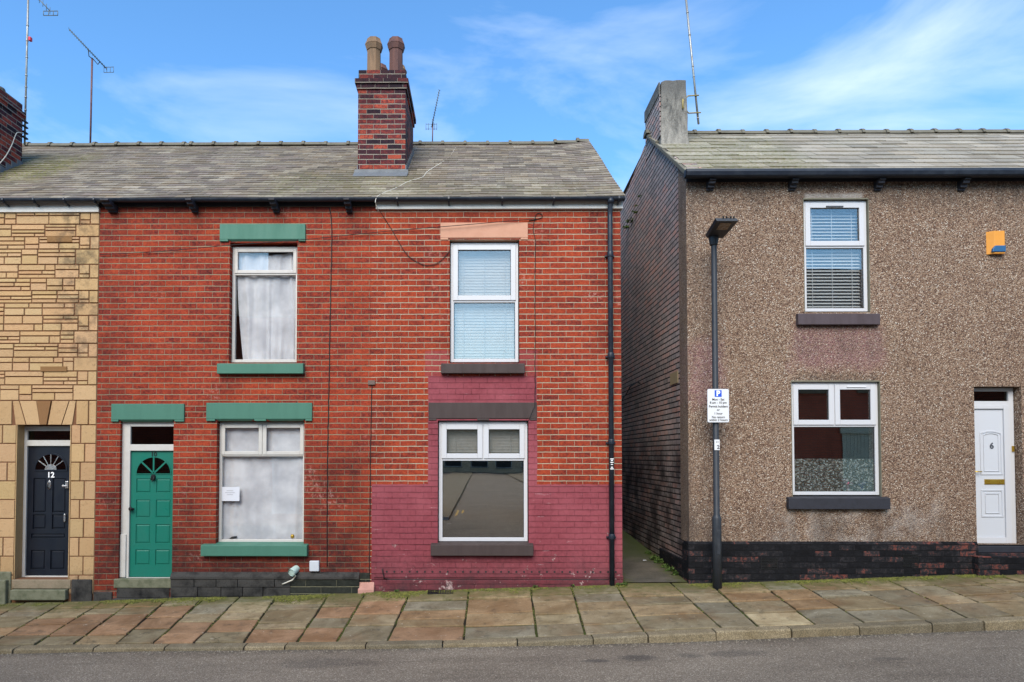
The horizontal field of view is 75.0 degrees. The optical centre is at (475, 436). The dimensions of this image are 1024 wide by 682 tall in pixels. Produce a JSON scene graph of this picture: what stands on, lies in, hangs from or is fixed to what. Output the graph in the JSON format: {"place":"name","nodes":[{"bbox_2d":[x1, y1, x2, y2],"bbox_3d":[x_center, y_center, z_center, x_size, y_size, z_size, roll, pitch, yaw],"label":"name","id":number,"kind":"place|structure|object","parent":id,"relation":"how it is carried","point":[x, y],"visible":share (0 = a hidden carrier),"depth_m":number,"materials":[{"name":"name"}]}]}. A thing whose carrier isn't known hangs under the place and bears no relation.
{"place":"outdoors","nodes":[
{"label":"outdoors","id":0,"kind":"place"},
{"bbox_2d":[0,574,1023,645],"bbox_3d":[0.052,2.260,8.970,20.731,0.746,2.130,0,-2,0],"label":"pavement","id":1,"kind":"structure","parent":0,"point":[663,606],"depth_m":8.72,"materials":[{"name":"stone"}]},
{"bbox_2d":[0,86,195,603],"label":"terraced house","id":2,"kind":"structure","parent":1,"relation":"on","point":[50,201],"depth_m":10.10,"materials":[{"name":"stone"}]},
{"bbox_2d":[0,132,23,162],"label":"cable","id":3,"kind":"object","parent":2,"relation":"attached to","point":[10,146],"visible":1,"depth_m":11.59,"materials":[{"name":"white plastic"}]},
{"bbox_2d":[22,0,57,144],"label":"tv aerial","id":4,"kind":"object","parent":2,"relation":"attached to","point":[28,39],"visible":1,"depth_m":12.13,"materials":[{"name":"metal"}]},
{"bbox_2d":[26,446,69,575],"bbox_3d":[-6.527,1.147,10.190,0.684,2.018,0.115,0,-2,0],"label":"door","id":5,"kind":"structure","parent":2,"relation":"in","point":[48,466],"depth_m":10.20,"materials":[{"name":"black paint"}]},
{"bbox_2d":[69,29,113,142],"bbox_3d":[-7.799,-6.989,13.479,0.809,2.246,0.187,1,-2,-38],"label":"tv aerial","id":6,"kind":"object","parent":2,"relation":"attached to","point":[91,89],"visible":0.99,"depth_m":13.54,"materials":[{"name":"black metal"}]},
{"bbox_2d":[93,36,415,600],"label":"terraced house","id":7,"kind":"structure","parent":1,"relation":"on","point":[182,384],"depth_m":10.08,"materials":[{"name":"red brick"}]},
{"bbox_2d":[128,451,172,576],"bbox_3d":[-4.910,1.162,10.086,0.690,1.906,0.120,0,-2,0],"label":"door","id":8,"kind":"structure","parent":7,"relation":"in","point":[151,501],"depth_m":10.10,"materials":[{"name":"green wood"}]},
{"bbox_2d":[222,487,239,500],"bbox_3d":[-3.729,0.866,10.113,0.292,0.213,0.004,0,-2,0],"label":"paper note","id":9,"kind":"object","parent":7,"relation":"attached to","point":[230,493],"visible":1,"depth_m":10.11,"materials":[{"name":"white paper"}]},
{"bbox_2d":[219,422,303,541],"bbox_3d":[-3.235,0.687,10.132,1.313,1.819,0.072,0,-2,0],"label":"window","id":10,"kind":"structure","parent":7,"relation":"in","point":[262,426],"depth_m":10.11,"materials":[{"name":"white paint"}]},
{"bbox_2d":[223,428,302,538],"bbox_3d":[-3.235,0.691,10.189,1.361,1.814,0.036,0,-2,0],"label":"net curtain","id":11,"kind":"object","parent":7,"relation":"hanging from","point":[269,505],"visible":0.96,"depth_m":10.19,"materials":[{"name":"white fabric"}]},
{"bbox_2d":[232,247,296,362],"bbox_3d":[-3.213,-2.027,10.207,1.017,1.779,0.072,0,-2,0],"label":"window","id":12,"kind":"structure","parent":7,"relation":"in","point":[236,272],"depth_m":10.19,"materials":[{"name":"white paint"}]},
{"bbox_2d":[238,252,295,358],"bbox_3d":[-3.188,-2.008,10.263,0.975,1.724,0.046,0,-2,0],"label":"net curtain","id":13,"kind":"object","parent":7,"relation":"hanging from","point":[267,311],"visible":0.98,"depth_m":10.26,"materials":[{"name":"white fabric"}]},
{"bbox_2d":[288,565,299,575],"bbox_3d":[-2.702,1.993,9.919,0.117,0.149,0.172,-1,-2,20],"label":"overflow pipe","id":14,"kind":"object","parent":7,"relation":"attached to","point":[293,570],"visible":1,"depth_m":9.88,"materials":[{"name":"white plastic"}]},
{"bbox_2d":[309,561,319,570],"bbox_3d":[-2.403,1.927,9.942,0.143,0.157,0.049,0,-2,0],"label":"junction box","id":15,"kind":"object","parent":7,"relation":"attached to","point":[314,565],"visible":1,"depth_m":9.92,"materials":[{"name":"grey plastic"}]},
{"bbox_2d":[100,218,535,254],"bbox_3d":[-2.380,-3.032,10.060,6.603,0.541,0.046,0,-2,0],"label":"cable","id":16,"kind":"object","parent":7,"relation":"attached to","point":[317,238],"visible":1,"depth_m":10.05,"materials":[{"name":"black plastic"}]},
{"bbox_2d":[326,208,331,565],"bbox_3d":[-2.201,-0.773,10.033,0.066,5.418,0.012,0,-2,0],"label":"cable","id":17,"kind":"object","parent":7,"relation":"attached to","point":[328,386],"visible":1,"depth_m":10.03,"materials":[{"name":"black plastic"}]},
{"bbox_2d":[427,590,452,593],"bbox_3d":[-0.511,2.279,9.784,0.374,0.029,0.172,0,-2,0],"label":"drain grating","id":18,"kind":"object","parent":1,"relation":"on","point":[432,592],"visible":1,"depth_m":9.78,"materials":[{"name":"black metal"}]},
{"bbox_2d":[364,138,624,591],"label":"terraced house","id":19,"kind":"structure","parent":1,"relation":"on","point":[546,503],"depth_m":10.04,"materials":[{"name":"red brick"}]},
{"bbox_2d":[369,387,371,575],"bbox_3d":[-1.572,0.638,9.989,0.042,2.878,0.010,0,-2,0],"label":"cable","id":20,"kind":"object","parent":19,"relation":"attached to","point":[370,487],"visible":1,"depth_m":9.98,"materials":[{"name":"black plastic"}]},
{"bbox_2d":[368,380,374,384],"bbox_3d":[-1.563,-0.818,10.022,0.106,0.068,0.029,0,-2,0],"label":"cable box","id":21,"kind":"object","parent":19,"relation":"attached to","point":[371,382],"visible":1,"depth_m":10.01,"materials":[{"name":"grey plastic"}]},
{"bbox_2d":[378,209,449,265],"bbox_3d":[-0.925,-3.001,10.075,1.082,0.824,0.125,0,-2,-6],"label":"cable","id":22,"kind":"object","parent":19,"relation":"attached to","point":[403,249],"visible":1,"depth_m":10.07,"materials":[{"name":"black plastic"}]},
{"bbox_2d":[375,147,455,211],"bbox_3d":[-0.813,-4.642,11.597,0.249,2.645,3.712,-1,-2,19],"label":"cable","id":23,"kind":"object","parent":19,"relation":"attached to","point":[408,181],"visible":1,"depth_m":10.81,"materials":[{"name":"plastic"}]},
{"bbox_2d":[428,89,439,140],"bbox_3d":[-0.799,-6.414,13.454,0.185,0.988,0.478,1,-2,-36],"label":"tv aerial","id":24,"kind":"object","parent":19,"relation":"attached to","point":[433,116],"visible":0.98,"depth_m":13.47,"materials":[{"name":"grey metal"}]},
{"bbox_2d":[447,430,519,453],"bbox_3d":[0.119,0.053,10.193,1.203,0.548,0.040,0,-2,0],"label":"window blind","id":25,"kind":"object","parent":19,"relation":"attached to","point":[465,441],"depth_m":10.20,"materials":[{"name":"beige fabric"}]},
{"bbox_2d":[439,422,527,540],"bbox_3d":[0.118,0.670,10.081,1.339,1.805,0.078,0,-2,0],"label":"window","id":26,"kind":"structure","parent":19,"relation":"in","point":[482,428],"depth_m":10.06,"materials":[{"name":"white plastic"}]},
{"bbox_2d":[455,251,513,358],"bbox_3d":[0.139,-2.054,10.250,0.914,1.810,0.037,0,-2,0],"label":"window blind","id":27,"kind":"object","parent":19,"relation":"attached to","point":[484,330],"depth_m":10.25,"materials":[{"name":"white plastic"}]},
{"bbox_2d":[451,243,517,362],"bbox_3d":[0.138,-2.050,10.156,1.030,1.829,0.078,0,-2,0],"label":"window","id":28,"kind":"structure","parent":19,"relation":"in","point":[455,247],"depth_m":10.13,"materials":[{"name":"white plastic"}]},
{"bbox_2d":[382,569,607,579],"bbox_3d":[0.289,2.056,9.923,3.372,0.177,0.016,0,-2,0],"label":"cable","id":29,"kind":"object","parent":19,"relation":"attached to","point":[459,579],"visible":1,"depth_m":9.92,"materials":[{"name":"black plastic"}]},
{"bbox_2d":[526,213,542,423],"bbox_3d":[0.889,-1.795,10.020,0.262,3.195,0.062,0,-2,0],"label":"cable","id":30,"kind":"object","parent":19,"relation":"attached to","point":[535,291],"visible":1,"depth_m":10.06,"materials":[{"name":"black plastic"}]},
{"bbox_2d":[609,458,613,469],"bbox_3d":[2.023,0.404,9.872,0.075,0.180,0.032,0,-2,0],"label":"sticker","id":31,"kind":"object","parent":19,"relation":"attached to","point":[611,463],"visible":1,"depth_m":9.86,"materials":[{"name":"white paper"}]},
{"bbox_2d":[0,574,1023,640],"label":"moss","id":32,"kind":"object","parent":1,"relation":"on","point":[396,595],"visible":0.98,"depth_m":9.77,"materials":[{"name":"green plant"}]},
{"bbox_2d":[706,216,737,590],"bbox_3d":[3.491,-0.412,9.448,0.311,5.288,0.596,0,-2,0],"label":"street lamp","id":33,"kind":"object","parent":1,"relation":"on","point":[722,227],"visible":0.96,"depth_m":9.61,"materials":[{"name":"black metal"}]},
{"bbox_2d":[714,440,719,449],"bbox_3d":[3.488,0.114,9.605,0.076,0.152,0.008,0,-2,0],"label":"number label","id":34,"kind":"object","parent":33,"relation":"attached to","point":[716,444],"visible":1,"depth_m":9.60,"materials":[{"name":"white plastic"}]},
{"bbox_2d":[707,389,728,422],"bbox_3d":[3.502,-0.450,9.658,0.316,0.489,0.132,0,-2,0],"label":"parking sign","id":35,"kind":"object","parent":33,"relation":"attached to","point":[717,405],"visible":1,"depth_m":9.60,"materials":[{"name":"white metal"}]},
{"bbox_2d":[717,530,719,554],"bbox_3d":[3.490,1.510,9.547,0.044,0.350,0.008,0,-2,0],"label":"access door","id":36,"kind":"structure","parent":33,"relation":"in","point":[718,531],"depth_m":9.54,"materials":[{"name":"grey metal"}]},
{"bbox_2d":[620,80,1023,583],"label":"terraced house","id":37,"kind":"structure","parent":1,"relation":"on","point":[878,432],"depth_m":10.03,"materials":[{"name":"pebbledash render"},{"name":"pale tile"},{"name":"black painted brick"}]},
{"bbox_2d":[621,381,640,399],"bbox_3d":[3.208,-0.955,13.794,0.026,0.252,1.709,0,-2,0],"label":"cable","id":38,"kind":"object","parent":37,"relation":"attached to","point":[629,388],"visible":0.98,"depth_m":13.72,"materials":[{"name":"black plastic"}]},
{"bbox_2d":[670,371,677,384],"bbox_3d":[3.210,-0.950,10.751,0.011,0.190,0.418,0,-2,0],"label":"painted plate","id":39,"kind":"object","parent":37,"relation":"attached to","point":[673,377],"visible":1,"depth_m":10.71,"materials":[{"name":"beige paint"}]},
{"bbox_2d":[682,0,700,124],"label":"aerial pole","id":40,"kind":"object","parent":37,"relation":"attached to","point":[692,66],"visible":1,"depth_m":11.76,"materials":[{"name":"metal"}]},
{"bbox_2d":[806,209,860,307],"bbox_3d":[5.450,-2.745,10.199,0.861,1.643,0.058,0,-2,0],"label":"window blind","id":41,"kind":"object","parent":37,"relation":"attached to","point":[832,274],"depth_m":10.20,"materials":[{"name":"white plastic"}]},
{"bbox_2d":[791,382,878,494],"bbox_3d":[5.402,0.023,10.025,1.311,1.697,0.092,0,-2,0],"label":"window","id":42,"kind":"structure","parent":37,"relation":"in","point":[833,389],"depth_m":10.01,"materials":[{"name":"white plastic"}]},
{"bbox_2d":[804,201,867,311],"bbox_3d":[5.449,-2.741,10.102,0.965,1.691,0.092,0,-2,0],"label":"window","id":43,"kind":"structure","parent":37,"relation":"in","point":[861,244],"depth_m":10.09,"materials":[{"name":"white plastic"}]},
{"bbox_2d":[974,409,1004,536],"bbox_3d":[7.752,0.543,10.055,0.508,1.938,0.089,0,-2,0],"label":"door","id":44,"kind":"structure","parent":37,"relation":"in","point":[989,464],"depth_m":10.07,"materials":[{"name":"white plastic"}]},
{"bbox_2d":[986,231,1005,254],"bbox_3d":[7.812,-2.917,9.988,0.230,0.347,0.085,0,-2,0],"label":"alarm box","id":45,"kind":"object","parent":37,"relation":"attached to","point":[995,242],"visible":1,"depth_m":9.96,"materials":[{"name":"orange plastic"}]},
{"bbox_2d":[0,629,1023,681],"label":"road","id":46,"kind":"structure","parent":0,"point":[980,656],"depth_m":7.03,"materials":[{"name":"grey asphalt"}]},
{"bbox_2d":[0,616,1023,653],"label":"kerb","id":47,"kind":"structure","parent":46,"relation":"on","point":[880,628],"depth_m":7.74,"materials":[{"name":"stone"}]},
{"bbox_2d":[0,0,1023,190],"label":"sky","id":48,"kind":"structure","parent":0,"point":[185,70],"materials":[{"name":"blue"}]},
{"bbox_2d":[622,529,686,581],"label":"alley path","id":49,"kind":"structure","parent":0,"point":[638,565],"depth_m":11.01,"materials":[{"name":"grey concrete"}]},
{"bbox_2d":[649,554,659,559],"bbox_3d":[3.125,2.077,11.524,0.235,0.114,0.187,0,-2,0],"label":"weed clump","id":50,"kind":"object","parent":49,"relation":"on","point":[654,556],"visible":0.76,"depth_m":11.50,"materials":[{"name":"green plant"}]},
{"bbox_2d":[653,558,663,562],"bbox_3d":[3.123,2.094,11.283,0.220,0.108,0.168,0,-2,0],"label":"weed clump","id":51,"kind":"object","parent":49,"relation":"on","point":[658,560],"visible":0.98,"depth_m":11.25,"materials":[{"name":"green plant"}]},
{"bbox_2d":[665,566,673,570],"bbox_3d":[3.125,2.109,10.679,0.172,0.088,0.158,-1,-2,31],"label":"weed clump","id":52,"kind":"object","parent":49,"relation":"on","point":[670,569],"visible":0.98,"depth_m":10.66,"materials":[{"name":"green plant"}]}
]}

